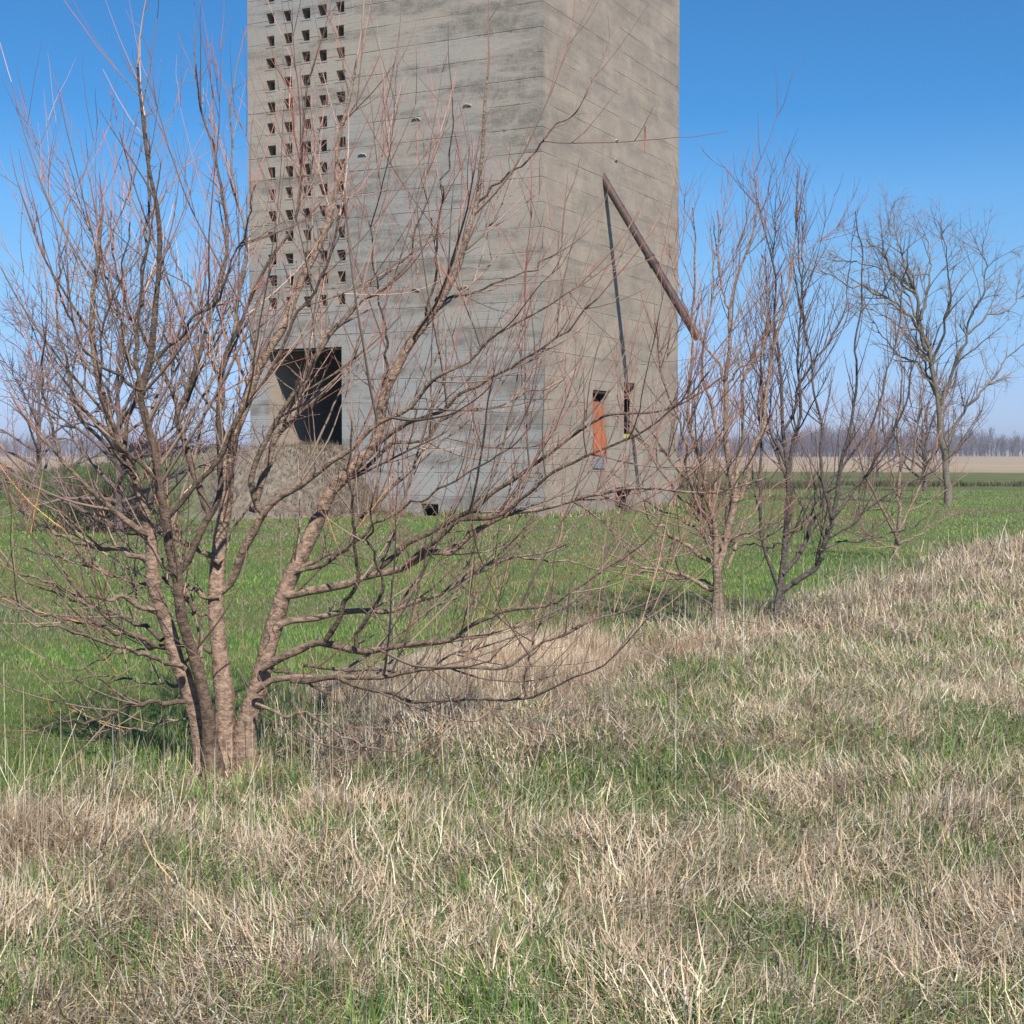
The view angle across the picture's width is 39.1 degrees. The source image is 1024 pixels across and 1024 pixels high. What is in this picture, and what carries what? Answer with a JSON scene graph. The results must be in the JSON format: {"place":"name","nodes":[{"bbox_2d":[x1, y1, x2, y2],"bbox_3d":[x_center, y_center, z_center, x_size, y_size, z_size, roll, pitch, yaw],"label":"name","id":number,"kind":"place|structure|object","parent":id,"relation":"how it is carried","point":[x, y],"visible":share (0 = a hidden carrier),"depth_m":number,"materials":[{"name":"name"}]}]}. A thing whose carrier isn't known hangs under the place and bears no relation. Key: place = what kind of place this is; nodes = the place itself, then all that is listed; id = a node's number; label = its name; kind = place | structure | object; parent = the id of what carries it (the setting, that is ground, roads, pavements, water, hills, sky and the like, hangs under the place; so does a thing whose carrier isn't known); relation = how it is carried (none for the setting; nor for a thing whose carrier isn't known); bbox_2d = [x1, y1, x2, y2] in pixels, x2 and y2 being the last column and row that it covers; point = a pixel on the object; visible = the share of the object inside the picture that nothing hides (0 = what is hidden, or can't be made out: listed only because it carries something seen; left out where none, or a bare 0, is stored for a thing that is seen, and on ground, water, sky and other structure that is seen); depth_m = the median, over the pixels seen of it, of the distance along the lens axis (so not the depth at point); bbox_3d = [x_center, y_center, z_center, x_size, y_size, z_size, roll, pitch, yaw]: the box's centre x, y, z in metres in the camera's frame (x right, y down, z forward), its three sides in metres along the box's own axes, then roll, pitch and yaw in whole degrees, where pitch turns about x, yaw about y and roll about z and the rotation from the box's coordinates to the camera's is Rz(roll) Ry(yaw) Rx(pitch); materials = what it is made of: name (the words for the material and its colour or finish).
{"place":"outdoors","nodes":[
{"label":"outdoors","id":0,"kind":"place"},
{"bbox_2d":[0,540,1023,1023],"bbox_3d":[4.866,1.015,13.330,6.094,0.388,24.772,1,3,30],"label":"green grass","id":1,"kind":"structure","parent":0,"point":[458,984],"depth_m":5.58,"materials":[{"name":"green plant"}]},
{"bbox_2d":[0,454,1023,1023],"bbox_3d":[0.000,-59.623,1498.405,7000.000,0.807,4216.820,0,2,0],"label":"ground","id":2,"kind":"structure","parent":0,"point":[992,468],"depth_m":16.16,"materials":[{"name":"green plant"}]},
{"bbox_2d":[0,278,141,475],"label":"bare tree","id":3,"kind":"object","parent":2,"relation":"on","point":[38,419],"visible":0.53,"depth_m":47.89,"materials":[{"name":"brown plant"}]},
{"bbox_2d":[0,433,194,456],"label":"wood","id":4,"kind":"object","parent":2,"relation":"on","point":[63,451],"visible":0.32,"depth_m":672.27,"materials":[{"name":"brown plant"}]},
{"bbox_2d":[112,716,115,792],"bbox_3d":[-1.903,1.188,6.865,0.012,0.442,0.040,-2,3,-38],"label":"weed stalk","id":5,"kind":"object","parent":2,"relation":"on","point":[113,757],"visible":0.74,"depth_m":6.85,"materials":[{"name":"beige plant"}]},
{"bbox_2d":[1,446,234,533],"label":"brush heap","id":6,"kind":"object","parent":2,"relation":"on","point":[78,515],"visible":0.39,"depth_m":29.70,"materials":[{"name":"brown plant"}]},
{"bbox_2d":[0,227,275,535],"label":"bare tree","id":7,"kind":"object","parent":2,"relation":"on","point":[118,385],"visible":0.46,"depth_m":28.79,"materials":[{"name":"brown plant"}]},
{"bbox_2d":[107,441,238,458],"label":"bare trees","id":8,"kind":"object","parent":2,"relation":"on","point":[145,448],"visible":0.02,"depth_m":334.58,"materials":[{"name":"brown plant"}]},
{"bbox_2d":[0,445,383,519],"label":"earth ramp","id":9,"kind":"structure","parent":2,"relation":"on","point":[274,479],"depth_m":36.67,"materials":[{"name":"grey concrete"}]},
{"bbox_2d":[0,440,384,518],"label":"ramp weeds","id":10,"kind":"object","parent":9,"relation":"on","point":[277,445],"visible":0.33,"depth_m":37.40,"materials":[{"name":"brown plant"}]},
{"bbox_2d":[310,483,369,516],"bbox_3d":[-4.382,-0.331,36.503,1.630,0.965,1.477,0,2,0],"label":"dry shrub","id":11,"kind":"object","parent":2,"relation":"on","point":[343,506],"visible":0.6,"depth_m":36.43,"materials":[{"name":"brown plant"}]},
{"bbox_2d":[355,469,417,515],"bbox_3d":[-3.425,-0.530,37.425,1.611,1.390,2.160,-1,3,-25],"label":"dry shrub","id":12,"kind":"object","parent":2,"relation":"on","point":[377,497],"visible":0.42,"depth_m":37.30,"materials":[{"name":"brown plant"}]},
{"bbox_2d":[385,529,392,734],"bbox_3d":[-0.680,0.638,8.009,0.055,1.234,0.089,1,2,15],"label":"weed stalk","id":13,"kind":"object","parent":2,"relation":"on","point":[390,653],"visible":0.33,"depth_m":8.04,"materials":[{"name":"brown plant"}]},
{"bbox_2d":[381,483,439,516],"bbox_3d":[-2.524,-0.394,37.050,1.774,1.077,1.726,0,2,0],"label":"dry shrub","id":14,"kind":"object","parent":2,"relation":"on","point":[409,513],"visible":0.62,"depth_m":37.01,"materials":[{"name":"brown plant"}]},
{"bbox_2d":[0,0,858,800],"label":"bare tree","id":15,"kind":"object","parent":2,"relation":"on","point":[196,700],"visible":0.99,"depth_m":7.06,"materials":[{"name":"brown plant"}]},
{"bbox_2d":[247,0,699,517],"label":"concrete tower","id":16,"kind":"structure","parent":2,"relation":"on","point":[638,74],"depth_m":37.64,"materials":[{"name":"grey concrete"}]},
{"bbox_2d":[0,518,1023,1023],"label":"dead grass","id":17,"kind":"structure","parent":2,"relation":"on","point":[18,832],"depth_m":5.72,"materials":[{"name":"beige plant"}]},
{"bbox_2d":[624,619,736,664],"bbox_3d":[1.190,0.983,11.028,0.931,0.450,0.795,-1,3,-21],"label":"dry weed clump","id":18,"kind":"object","parent":2,"relation":"on","point":[683,642],"visible":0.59,"depth_m":11.04,"materials":[{"name":"beige plant"}]},
{"bbox_2d":[565,54,870,632],"bbox_3d":[1.960,-1.490,13.198,3.080,5.395,2.470,0,2,0],"label":"bare tree","id":19,"kind":"object","parent":2,"relation":"on","point":[717,566],"visible":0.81,"depth_m":13.39,"materials":[{"name":"brown plant"}]},
{"bbox_2d":[677,131,998,626],"bbox_3d":[3.087,-1.283,14.309,2.868,4.947,2.240,0,2,0],"label":"bare tree","id":20,"kind":"object","parent":2,"relation":"on","point":[781,588],"visible":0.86,"depth_m":14.06,"materials":[{"name":"brown plant"}]},
{"bbox_2d":[677,423,1023,456],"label":"wood","id":21,"kind":"object","parent":2,"relation":"on","point":[982,446],"visible":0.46,"depth_m":638.02,"materials":[{"name":"grey plant"}]},
{"bbox_2d":[677,479,1023,489],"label":"field edge weeds","id":22,"kind":"object","parent":2,"relation":"on","point":[797,484],"visible":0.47,"depth_m":71.22,"materials":[{"name":"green plant"}]},
{"bbox_2d":[817,378,933,477],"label":"bare tree","id":23,"kind":"object","parent":2,"relation":"on","point":[866,427],"visible":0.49,"depth_m":95.85,"materials":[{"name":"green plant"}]},
{"bbox_2d":[820,289,973,558],"bbox_3d":[5.697,-1.285,21.674,2.576,4.335,2.081,0,2,0],"label":"bare tree","id":24,"kind":"object","parent":2,"relation":"on","point":[899,495],"visible":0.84,"depth_m":21.56,"materials":[{"name":"brown plant"}]},
{"bbox_2d":[781,178,1023,504],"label":"bare tree","id":25,"kind":"object","parent":2,"relation":"on","point":[930,358],"visible":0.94,"depth_m":45.83,"materials":[{"name":"brown plant"}]},
{"bbox_2d":[852,333,988,491],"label":"bare tree","id":26,"kind":"object","parent":2,"relation":"on","point":[954,415],"visible":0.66,"depth_m":61.83,"materials":[{"name":"brown plant"}]},
{"bbox_2d":[0,0,1023,453],"label":"sky","id":27,"kind":"structure","parent":0,"point":[925,98],"materials":[{"name":"blue"}]},
{"bbox_2d":[621,494,640,511],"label":"dry shrub","id":28,"kind":"object","parent":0,"point":[630,504],"visible":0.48,"depth_m":40.81,"materials":[{"name":"brown plant"}]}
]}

